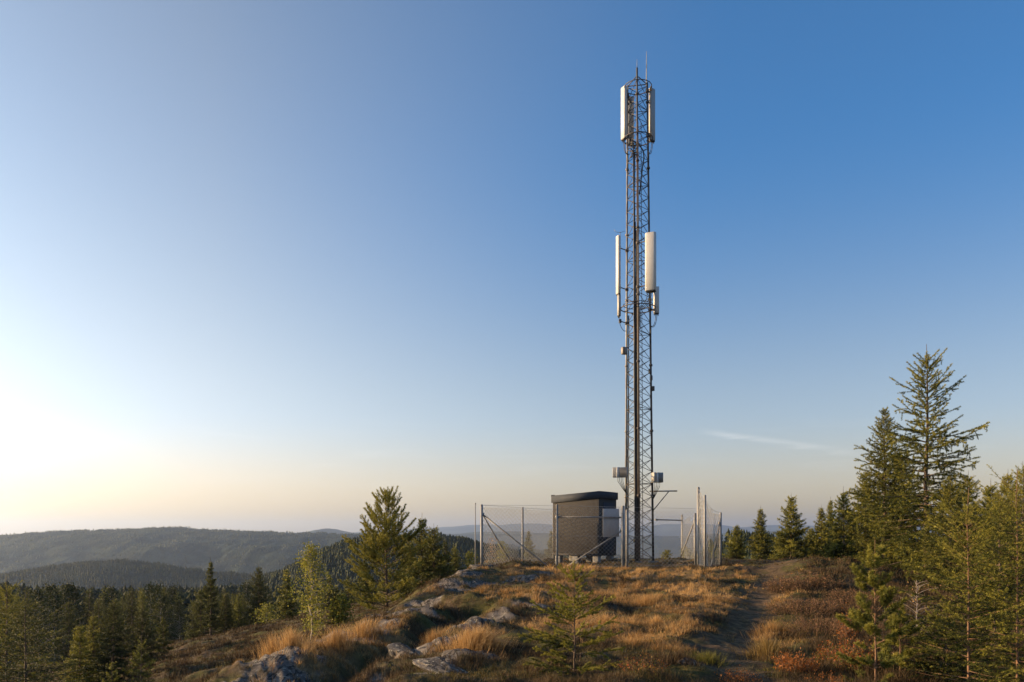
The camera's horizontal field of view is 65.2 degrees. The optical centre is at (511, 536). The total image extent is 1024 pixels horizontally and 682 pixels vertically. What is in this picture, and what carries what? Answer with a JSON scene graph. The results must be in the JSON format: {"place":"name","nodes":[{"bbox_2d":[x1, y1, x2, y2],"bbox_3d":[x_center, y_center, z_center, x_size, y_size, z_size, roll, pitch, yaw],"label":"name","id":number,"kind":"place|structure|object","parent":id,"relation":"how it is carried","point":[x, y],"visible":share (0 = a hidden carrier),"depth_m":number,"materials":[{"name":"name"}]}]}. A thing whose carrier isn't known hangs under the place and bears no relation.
{"place":"outdoors","nodes":[
{"label":"outdoors","id":0,"kind":"place"},
{"bbox_2d":[0,562,252,590],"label":"hill","id":1,"kind":"structure","parent":0,"point":[130,575],"depth_m":974.77,"materials":[{"name":"plant"}]},
{"bbox_2d":[0,558,267,590],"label":"forest","id":2,"kind":"object","parent":1,"relation":"on","point":[175,570],"visible":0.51,"depth_m":994.16,"materials":[{"name":"plant"}]},
{"bbox_2d":[0,527,632,574],"bbox_3d":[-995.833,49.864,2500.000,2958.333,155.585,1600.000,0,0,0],"label":"hill","id":3,"kind":"structure","parent":0,"point":[192,556],"depth_m":2022.80,"materials":[{"name":"plant"}]},
{"bbox_2d":[0,526,633,574],"bbox_3d":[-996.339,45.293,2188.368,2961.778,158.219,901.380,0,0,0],"label":"forest","id":4,"kind":"object","parent":3,"relation":"on","point":[217,530],"visible":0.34,"depth_m":2186.91,"materials":[{"name":"plant"}]},
{"bbox_2d":[266,541,488,586],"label":"hill","id":5,"kind":"structure","parent":0,"point":[343,576],"depth_m":474.44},
{"bbox_2d":[234,531,585,588],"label":"forest","id":6,"kind":"object","parent":5,"relation":"on","point":[337,550],"visible":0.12,"depth_m":502.87,"materials":[{"name":"plant"}]},
{"bbox_2d":[0,554,1023,681],"bbox_3d":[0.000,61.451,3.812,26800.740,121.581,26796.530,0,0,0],"label":"ground","id":7,"kind":"structure","parent":0,"point":[284,668],"depth_m":14.61,"materials":[{"name":"plant"}]},
{"bbox_2d":[0,580,76,681],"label":"spruce tree","id":8,"kind":"object","parent":7,"relation":"on","point":[5,610],"visible":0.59,"depth_m":14.49,"materials":[{"name":"green plant"}]},
{"bbox_2d":[24,587,63,660],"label":"birch tree","id":9,"kind":"object","parent":7,"relation":"on","point":[36,593],"visible":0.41,"depth_m":52.87,"materials":[{"name":"green plant"}]},
{"bbox_2d":[0,591,101,681],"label":"spruce tree","id":10,"kind":"object","parent":7,"relation":"on","point":[26,669],"visible":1,"depth_m":12.99,"materials":[{"name":"green plant"}]},
{"bbox_2d":[29,580,77,657],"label":"birch tree","id":11,"kind":"object","parent":7,"relation":"on","point":[49,588],"visible":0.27,"depth_m":56.16,"materials":[{"name":"green plant"}]},
{"bbox_2d":[33,590,77,663],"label":"birch tree","id":12,"kind":"object","parent":7,"relation":"on","point":[56,595],"visible":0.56,"depth_m":51.05,"materials":[{"name":"green plant"}]},
{"bbox_2d":[43,602,89,670],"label":"spruce tree","id":13,"kind":"object","parent":7,"relation":"on","point":[70,627],"visible":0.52,"depth_m":47.02,"materials":[{"name":"green plant"}]},
{"bbox_2d":[43,580,93,652],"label":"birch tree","id":14,"kind":"object","parent":7,"relation":"on","point":[64,588],"visible":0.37,"depth_m":60.11,"materials":[{"name":"green plant"}]},
{"bbox_2d":[61,582,92,649],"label":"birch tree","id":15,"kind":"object","parent":7,"relation":"on","point":[73,599],"visible":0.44,"depth_m":60.76,"materials":[{"name":"green plant"}]},
{"bbox_2d":[56,626,100,681],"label":"spruce tree","id":16,"kind":"object","parent":7,"relation":"on","point":[76,653],"visible":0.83,"depth_m":19.93,"materials":[{"name":"green plant"}]},
{"bbox_2d":[65,615,110,681],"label":"spruce tree","id":17,"kind":"object","parent":7,"relation":"on","point":[95,634],"visible":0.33,"depth_m":20.96,"materials":[{"name":"green plant"}]},
{"bbox_2d":[78,586,97,648],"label":"spruce tree","id":18,"kind":"object","parent":7,"relation":"on","point":[87,601],"visible":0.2,"depth_m":70.59,"materials":[{"name":"green plant"}]},
{"bbox_2d":[84,598,111,652],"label":"spruce tree","id":19,"kind":"object","parent":7,"relation":"on","point":[99,610],"visible":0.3,"depth_m":54.07,"materials":[{"name":"green plant"}]},
{"bbox_2d":[91,584,126,627],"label":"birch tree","id":20,"kind":"object","parent":7,"relation":"on","point":[110,590],"visible":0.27,"depth_m":60.63,"materials":[{"name":"green plant"}]},
{"bbox_2d":[99,661,120,681],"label":"spruce sapling","id":21,"kind":"object","parent":7,"relation":"on","point":[114,678],"visible":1,"depth_m":11.99,"materials":[{"name":"green plant"}]},
{"bbox_2d":[87,602,142,681],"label":"spruce tree","id":22,"kind":"object","parent":7,"relation":"on","point":[121,663],"visible":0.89,"depth_m":19.90,"materials":[{"name":"green plant"}]},
{"bbox_2d":[114,589,156,656],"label":"spruce tree","id":23,"kind":"object","parent":7,"relation":"on","point":[129,608],"visible":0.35,"depth_m":47.89,"materials":[{"name":"green plant"}]},
{"bbox_2d":[122,635,155,681],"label":"spruce sapling","id":24,"kind":"object","parent":7,"relation":"on","point":[140,660],"visible":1,"depth_m":12.29,"materials":[{"name":"green plant"}]},
{"bbox_2d":[118,607,171,669],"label":"spruce tree","id":25,"kind":"object","parent":7,"relation":"on","point":[145,628],"visible":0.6,"depth_m":23.95,"materials":[{"name":"green plant"}]},
{"bbox_2d":[149,615,173,654],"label":"spruce tree","id":26,"kind":"object","parent":7,"relation":"on","point":[161,635],"visible":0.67,"depth_m":27.95,"materials":[{"name":"green plant"}]},
{"bbox_2d":[145,590,178,641],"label":"birch tree","id":27,"kind":"object","parent":7,"relation":"on","point":[162,606],"visible":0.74,"depth_m":49.74,"materials":[{"name":"green plant"}]},
{"bbox_2d":[148,591,182,640],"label":"spruce tree","id":28,"kind":"object","parent":7,"relation":"on","point":[167,613],"visible":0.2,"depth_m":57.49,"materials":[{"name":"green plant"}]},
{"bbox_2d":[161,582,188,638],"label":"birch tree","id":29,"kind":"object","parent":7,"relation":"on","point":[172,593],"visible":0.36,"depth_m":66.74,"materials":[{"name":"green plant"}]},
{"bbox_2d":[168,599,189,639],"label":"birch tree","id":30,"kind":"object","parent":7,"relation":"on","point":[179,609],"visible":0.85,"depth_m":47.73,"materials":[{"name":"green plant"}]},
{"bbox_2d":[0,581,390,594],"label":"forest","id":31,"kind":"object","parent":7,"relation":"on","point":[23,586],"visible":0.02,"depth_m":291.74,"materials":[{"name":"plant"}]},
{"bbox_2d":[179,590,216,639],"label":"spruce tree","id":32,"kind":"object","parent":7,"relation":"on","point":[195,630],"visible":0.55,"depth_m":39.80,"materials":[{"name":"green plant"}]},
{"bbox_2d":[0,587,397,637],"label":"forest","id":33,"kind":"object","parent":7,"relation":"on","point":[186,597],"visible":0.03,"depth_m":195.21,"materials":[{"name":"plant"}]},
{"bbox_2d":[196,557,224,637],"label":"spruce tree","id":34,"kind":"object","parent":7,"relation":"on","point":[211,619],"visible":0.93,"depth_m":37.91,"materials":[{"name":"green plant"}]},
{"bbox_2d":[213,593,240,633],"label":"spruce tree","id":35,"kind":"object","parent":7,"relation":"on","point":[228,619],"visible":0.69,"depth_m":38.91,"materials":[{"name":"green plant"}]},
{"bbox_2d":[230,591,247,628],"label":"spruce tree","id":36,"kind":"object","parent":7,"relation":"on","point":[238,608],"visible":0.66,"depth_m":41.91,"materials":[{"name":"green plant"}]},
{"bbox_2d":[240,566,278,626],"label":"spruce tree","id":37,"kind":"object","parent":7,"relation":"on","point":[258,583],"visible":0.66,"depth_m":37.84,"materials":[{"name":"green plant"}]},
{"bbox_2d":[249,602,283,622],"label":"birch bush","id":38,"kind":"object","parent":7,"relation":"on","point":[266,610],"visible":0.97,"depth_m":33.97,"materials":[{"name":"green plant"}]},
{"bbox_2d":[247,628,287,661],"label":"grass tussock","id":39,"kind":"object","parent":7,"relation":"on","point":[269,648],"depth_m":12.16,"materials":[{"name":"plant"}]},
{"bbox_2d":[272,569,300,620],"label":"spruce tree","id":40,"kind":"object","parent":7,"relation":"on","point":[285,609],"visible":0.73,"depth_m":35.88,"materials":[{"name":"green plant"}]},
{"bbox_2d":[255,623,325,656],"bbox_3d":[-3.278,1.621,11.919,1.382,0.777,1.239,0,0,11],"label":"grass tussock","id":41,"kind":"object","parent":7,"relation":"on","point":[291,640],"depth_m":11.92,"materials":[{"name":"plant"}]},
{"bbox_2d":[280,539,334,638],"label":"birch tree","id":42,"kind":"object","parent":7,"relation":"on","point":[306,563],"visible":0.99,"depth_m":19.93,"materials":[{"name":"green plant"}]},
{"bbox_2d":[322,587,345,633],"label":"spruce tree","id":43,"kind":"object","parent":7,"relation":"on","point":[332,608],"visible":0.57,"depth_m":19.95,"materials":[{"name":"green plant"}]},
{"bbox_2d":[311,621,364,652],"bbox_3d":[-2.818,1.575,12.642,1.059,0.529,1.182,0,0,0],"label":"grass tussock","id":44,"kind":"object","parent":7,"relation":"on","point":[336,638],"depth_m":12.56,"materials":[{"name":"plant"}]},
{"bbox_2d":[320,592,359,626],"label":"birch bush","id":45,"kind":"object","parent":7,"relation":"on","point":[341,600],"visible":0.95,"depth_m":19.88,"materials":[{"name":"green plant"}]},
{"bbox_2d":[350,560,379,606],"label":"spruce tree","id":46,"kind":"object","parent":7,"relation":"on","point":[360,580],"visible":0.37,"depth_m":29.91,"materials":[{"name":"green plant"}]},
{"bbox_2d":[344,618,389,642],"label":"grass tussock","id":47,"kind":"object","parent":7,"relation":"on","point":[362,628],"depth_m":13.47,"materials":[{"name":"plant"}]},
{"bbox_2d":[337,486,427,609],"bbox_3d":[-3.773,0.411,24.067,2.869,3.940,2.586,0,0,0],"label":"pine tree","id":48,"kind":"object","parent":7,"relation":"on","point":[372,541],"visible":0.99,"depth_m":23.74,"materials":[{"name":"green plant"}]},
{"bbox_2d":[387,642,415,657],"bbox_3d":[-1.576,1.687,11.537,0.401,0.204,0.707,-3,7,-29],"label":"rock","id":49,"kind":"object","parent":7,"relation":"on","point":[397,647],"visible":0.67,"depth_m":11.48,"materials":[{"name":"stone"}]},
{"bbox_2d":[398,518,443,598],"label":"spruce tree","id":50,"kind":"object","parent":7,"relation":"on","point":[422,549],"visible":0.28,"depth_m":25.90,"materials":[{"name":"green plant"}]},
{"bbox_2d":[408,525,453,590],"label":"spruce tree","id":51,"kind":"object","parent":7,"relation":"on","point":[433,566],"visible":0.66,"depth_m":25.41,"materials":[{"name":"green plant"}]},
{"bbox_2d":[415,618,459,645],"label":"grass tussock","id":52,"kind":"object","parent":7,"relation":"on","point":[436,634],"depth_m":13.15,"materials":[{"name":"plant"}]},
{"bbox_2d":[412,656,467,674],"bbox_3d":[-0.811,1.591,9.768,0.692,0.156,0.946,6,1,-34],"label":"rock","id":53,"kind":"object","parent":7,"relation":"on","point":[428,664],"visible":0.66,"depth_m":9.61,"materials":[{"name":"stone"}]},
{"bbox_2d":[439,539,454,579],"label":"spruce tree","id":54,"kind":"object","parent":7,"relation":"on","point":[445,552],"visible":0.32,"depth_m":29.97,"materials":[{"name":"green plant"}]},
{"bbox_2d":[449,546,465,574],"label":"spruce tree","id":55,"kind":"object","parent":7,"relation":"on","point":[455,556],"visible":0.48,"depth_m":35.92,"materials":[{"name":"green plant"}]},
{"bbox_2d":[426,622,536,654],"bbox_3d":[-0.409,1.406,10.946,1.680,0.583,1.826,0,0,0],"label":"grass tussock","id":56,"kind":"object","parent":7,"relation":"on","point":[476,638],"depth_m":10.88,"materials":[{"name":"plant"}]},
{"bbox_2d":[14,553,1023,681],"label":"heather","id":57,"kind":"object","parent":7,"relation":"on","point":[672,658],"visible":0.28,"depth_m":14.23,"materials":[{"name":"plant"}]},
{"bbox_2d":[56,558,1022,681],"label":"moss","id":58,"kind":"object","parent":7,"relation":"on","point":[565,628],"visible":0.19,"depth_m":14.89,"materials":[{"name":"plant"}]},
{"bbox_2d":[518,560,625,675],"bbox_3d":[0.690,0.995,9.424,1.263,1.448,1.315,0,0,0],"label":"spruce sapling","id":59,"kind":"object","parent":7,"relation":"on","point":[565,643],"visible":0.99,"depth_m":9.28,"materials":[{"name":"green plant"}]},
{"bbox_2d":[551,491,617,563],"bbox_3d":[3.074,-0.209,33.858,2.345,3.284,1.620,0,0,35],"label":"equipment cabin","id":60,"kind":"object","parent":7,"relation":"on","point":[572,535],"visible":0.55,"depth_m":33.21,"materials":[{"name":"grey metal"}]},
{"bbox_2d":[603,502,612,552],"bbox_3d":[3.991,-0.363,33.216,0.030,2.079,0.860,0,0,35],"label":"door","id":61,"kind":"structure","parent":60,"relation":"in","point":[607,546],"depth_m":33.14,"materials":[{"name":"grey metal"}]},
{"bbox_2d":[480,504,696,567],"bbox_3d":[4.214,0.176,35.729,7.816,2.870,14.420,0,0,13],"label":"chain link fence","id":62,"kind":"object","parent":7,"relation":"on","point":[622,531],"visible":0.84,"depth_m":29.77,"materials":[{"name":"metal"}]},
{"bbox_2d":[603,509,618,536],"bbox_3d":[3.678,-0.501,29.720,0.604,1.048,0.018,0,0,0],"label":"board","id":63,"kind":"object","parent":62,"relation":"attached to","point":[614,522],"visible":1,"depth_m":29.71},
{"bbox_2d":[616,653,670,672],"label":"bilberry bush","id":64,"kind":"object","parent":7,"relation":"on","point":[642,664],"visible":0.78,"depth_m":8.89,"materials":[{"name":"brown plant"}]},
{"bbox_2d":[613,51,676,562],"bbox_3d":[5.589,-9.566,33.852,2.562,22.235,1.642,0,0,20],"label":"lattice mast","id":65,"kind":"object","parent":7,"relation":"on","point":[627,117],"visible":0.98,"depth_m":33.88,"materials":[{"name":"metal"}]},
{"bbox_2d":[618,590,676,606],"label":"grass tussock","id":66,"kind":"object","parent":7,"relation":"on","point":[645,599],"depth_m":16.90,"materials":[{"name":"plant"}]},
{"bbox_2d":[697,487,721,566],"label":"fence gate","id":67,"kind":"structure","parent":7,"relation":"on","point":[704,539],"depth_m":28.86,"materials":[{"name":"metal"}]},
{"bbox_2d":[686,648,735,667],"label":"shrub","id":68,"kind":"object","parent":7,"relation":"on","point":[700,658],"visible":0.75,"depth_m":10.35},
{"bbox_2d":[722,525,748,558],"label":"spruce tree","id":69,"kind":"object","parent":7,"relation":"on","point":[735,550],"visible":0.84,"depth_m":45.90,"materials":[{"name":"green plant"}]},
{"bbox_2d":[714,668,764,681],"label":"autumn shrub","id":70,"kind":"object","parent":7,"relation":"on","point":[740,678],"visible":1,"depth_m":8.95,"materials":[{"name":"orange plant"}]},
{"bbox_2d":[746,507,775,560],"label":"spruce tree","id":71,"kind":"object","parent":7,"relation":"on","point":[760,533],"visible":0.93,"depth_m":37.90,"materials":[{"name":"green plant"}]},
{"bbox_2d":[729,632,801,660],"bbox_3d":[3.575,1.542,11.178,1.133,0.418,1.177,0,0,0],"label":"grass tussock","id":72,"kind":"object","parent":7,"relation":"on","point":[765,650],"depth_m":11.15,"materials":[{"name":"plant"}]},
{"bbox_2d":[741,619,813,638],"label":"grass tussock","id":73,"kind":"object","parent":7,"relation":"on","point":[774,626],"depth_m":13.35,"materials":[{"name":"plant"}]},
{"bbox_2d":[761,574,812,593],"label":"heather bush","id":74,"kind":"object","parent":7,"relation":"on","point":[781,587],"visible":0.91,"depth_m":20.41,"materials":[{"name":"brown plant"}]},
{"bbox_2d":[768,494,814,559],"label":"spruce tree","id":75,"kind":"object","parent":7,"relation":"on","point":[791,547],"visible":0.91,"depth_m":42.78,"materials":[{"name":"green plant"}]},
{"bbox_2d":[770,647,819,673],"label":"autumn shrub","id":76,"kind":"object","parent":7,"relation":"on","point":[782,662],"visible":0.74,"depth_m":9.84,"materials":[{"name":"orange plant"}]},
{"bbox_2d":[763,594,844,616],"bbox_3d":[5.574,1.346,15.527,1.428,0.467,1.472,0,0,-37],"label":"heather bush","id":77,"kind":"object","parent":7,"relation":"on","point":[794,607],"visible":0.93,"depth_m":15.47,"materials":[{"name":"brown plant"}]},
{"bbox_2d":[784,572,844,588],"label":"heather bush","id":78,"kind":"object","parent":7,"relation":"on","point":[814,581],"visible":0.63,"depth_m":20.68,"materials":[{"name":"brown plant"}]},
{"bbox_2d":[779,613,858,637],"bbox_3d":[4.961,1.425,12.978,1.225,0.404,1.253,0,0,0],"label":"heather bush","id":79,"kind":"object","parent":7,"relation":"on","point":[817,627],"visible":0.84,"depth_m":12.93,"materials":[{"name":"brown plant"}]},
{"bbox_2d":[805,505,833,558],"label":"spruce tree","id":80,"kind":"object","parent":7,"relation":"on","point":[817,543],"visible":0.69,"depth_m":41.90,"materials":[{"name":"green plant"}]},
{"bbox_2d":[807,640,847,665],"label":"bilberry bush","id":81,"kind":"object","parent":7,"relation":"on","point":[825,652],"visible":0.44,"depth_m":10.60,"materials":[{"name":"brown plant"}]},
{"bbox_2d":[817,486,860,560],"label":"spruce tree","id":82,"kind":"object","parent":7,"relation":"on","point":[836,547],"visible":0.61,"depth_m":31.90,"materials":[{"name":"green plant"}]},
{"bbox_2d":[800,592,880,613],"bbox_3d":[6.429,1.340,15.789,1.565,0.519,1.510,0,0,0],"label":"heather bush","id":83,"kind":"object","parent":7,"relation":"on","point":[841,603],"visible":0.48,"depth_m":15.64,"materials":[{"name":"brown plant"}]},
{"bbox_2d":[822,468,882,558],"bbox_3d":[14.960,-0.584,34.079,3.413,4.722,2.980,0,0,-33],"label":"spruce tree","id":84,"kind":"object","parent":7,"relation":"on","point":[858,490],"visible":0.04,"depth_m":33.99,"materials":[{"name":"green plant"}]},
{"bbox_2d":[829,635,878,671],"bbox_3d":[4.273,1.473,9.954,0.615,0.485,0.677,0,0,0],"label":"bilberry bush","id":85,"kind":"object","parent":7,"relation":"on","point":[852,654],"visible":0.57,"depth_m":9.98,"materials":[{"name":"brown plant"}]},
{"bbox_2d":[826,588,893,605],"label":"heather bush","id":86,"kind":"object","parent":7,"relation":"on","point":[850,594],"visible":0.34,"depth_m":17.49,"materials":[{"name":"brown plant"}]},
{"bbox_2d":[835,544,919,681],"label":"young pine","id":87,"kind":"object","parent":7,"relation":"on","point":[865,621],"visible":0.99,"depth_m":9.17,"materials":[{"name":"green plant"}]},
{"bbox_2d":[839,406,920,568],"bbox_3d":[12.533,-1.363,27.012,2.615,6.107,2.870,0,0,-10],"label":"spruce tree","id":88,"kind":"object","parent":7,"relation":"on","point":[884,486],"visible":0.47,"depth_m":26.90,"materials":[{"name":"green plant"}]},
{"bbox_2d":[873,604,922,674],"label":"young pine","id":89,"kind":"object","parent":7,"relation":"on","point":[905,651],"visible":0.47,"depth_m":9.54,"materials":[{"name":"green plant"}]},
{"bbox_2d":[853,447,945,560],"bbox_3d":[14.685,-0.844,29.997,3.412,5.103,3.337,0,0,0],"label":"spruce tree","id":90,"kind":"object","parent":7,"relation":"on","point":[905,509],"visible":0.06,"depth_m":29.77,"materials":[{"name":"green plant"}]},
{"bbox_2d":[835,344,1015,581],"bbox_3d":[12.389,-1.739,23.922,5.201,8.062,5.272,0,0,0],"label":"spruce tree","id":91,"kind":"object","parent":7,"relation":"on","point":[926,495],"visible":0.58,"depth_m":23.80,"materials":[{"name":"green plant"}]},
{"bbox_2d":[916,606,947,646],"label":"spruce sapling","id":92,"kind":"object","parent":7,"relation":"on","point":[933,616],"visible":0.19,"depth_m":11.49,"materials":[{"name":"green plant"}]},
{"bbox_2d":[895,477,992,589],"bbox_3d":[10.962,0.117,20.046,2.150,3.274,2.649,0,0,-19],"label":"spruce tree","id":93,"kind":"object","parent":7,"relation":"on","point":[950,488],"visible":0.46,"depth_m":19.97,"materials":[{"name":"green plant"}]},
{"bbox_2d":[904,612,986,676],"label":"spruce sapling","id":94,"kind":"object","parent":7,"relation":"on","point":[936,660],"visible":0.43,"depth_m":9.58,"materials":[{"name":"green plant"}]},
{"bbox_2d":[886,489,1023,681],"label":"spruce sapling","id":95,"kind":"object","parent":7,"relation":"on","point":[968,613],"visible":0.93,"depth_m":8.76,"materials":[{"name":"plant"}]},
{"bbox_2d":[937,470,991,567],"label":"spruce tree","id":96,"kind":"object","parent":7,"relation":"on","point":[967,480],"visible":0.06,"depth_m":25.89,"materials":[{"name":"green plant"}]},
{"bbox_2d":[907,464,1023,681],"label":"spruce sapling","id":97,"kind":"object","parent":7,"relation":"on","point":[996,635],"visible":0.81,"depth_m":8.62,"materials":[{"name":"plant"}]},
{"bbox_2d":[941,571,1023,675],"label":"spruce sapling","id":98,"kind":"object","parent":7,"relation":"on","point":[1002,631],"visible":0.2,"depth_m":10.17,"materials":[{"name":"green plant"}]},
{"bbox_2d":[943,491,1023,627],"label":"spruce tree","id":99,"kind":"object","parent":7,"relation":"on","point":[976,579],"visible":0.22,"depth_m":13.96,"materials":[{"name":"green plant"}]},
{"bbox_2d":[952,481,1019,581],"bbox_3d":[13.053,0.079,21.994,2.094,3.362,2.096,0,0,-40],"label":"spruce tree","id":100,"kind":"object","parent":7,"relation":"on","point":[990,488],"visible":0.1,"depth_m":21.95,"materials":[{"name":"green plant"}]},
{"bbox_2d":[955,461,1023,598],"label":"spruce tree","id":101,"kind":"object","parent":7,"relation":"on","point":[1015,496],"visible":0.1,"depth_m":17.00,"materials":[{"name":"green plant"}]},
{"bbox_2d":[991,473,1021,545],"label":"spruce tree","id":102,"kind":"object","parent":7,"relation":"on","point":[1007,478],"visible":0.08,"depth_m":24.93,"materials":[{"name":"green plant"}]},
{"bbox_2d":[0,0,1023,534],"label":"sky","id":103,"kind":"structure","parent":0,"point":[267,265],"materials":[{"name":"blue"}]},
{"bbox_2d":[232,558,831,681],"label":"dry grass","id":104,"kind":"structure","parent":0,"point":[633,638],"depth_m":16.20,"materials":[{"name":"plant"}]},
{"bbox_2d":[300,528,944,553],"bbox_3d":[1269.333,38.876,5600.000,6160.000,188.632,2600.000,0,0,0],"label":"hill","id":105,"kind":"structure","parent":0,"point":[658,544],"depth_m":5031.57,"materials":[{"name":"grey"}]},
{"bbox_2d":[354,523,969,536],"bbox_3d":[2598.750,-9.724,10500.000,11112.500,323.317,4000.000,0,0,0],"label":"hill","id":106,"kind":"structure","parent":0,"point":[468,529],"depth_m":9727.80,"materials":[{"name":"grey"}]},
{"bbox_2d":[701,540,794,558],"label":"hill","id":107,"kind":"structure","parent":0,"point":[725,550],"depth_m":311.33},
{"bbox_2d":[683,528,969,558],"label":"forest","id":108,"kind":"object","parent":107,"relation":"on","point":[747,535],"visible":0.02,"depth_m":323.32,"materials":[{"name":"plant"}]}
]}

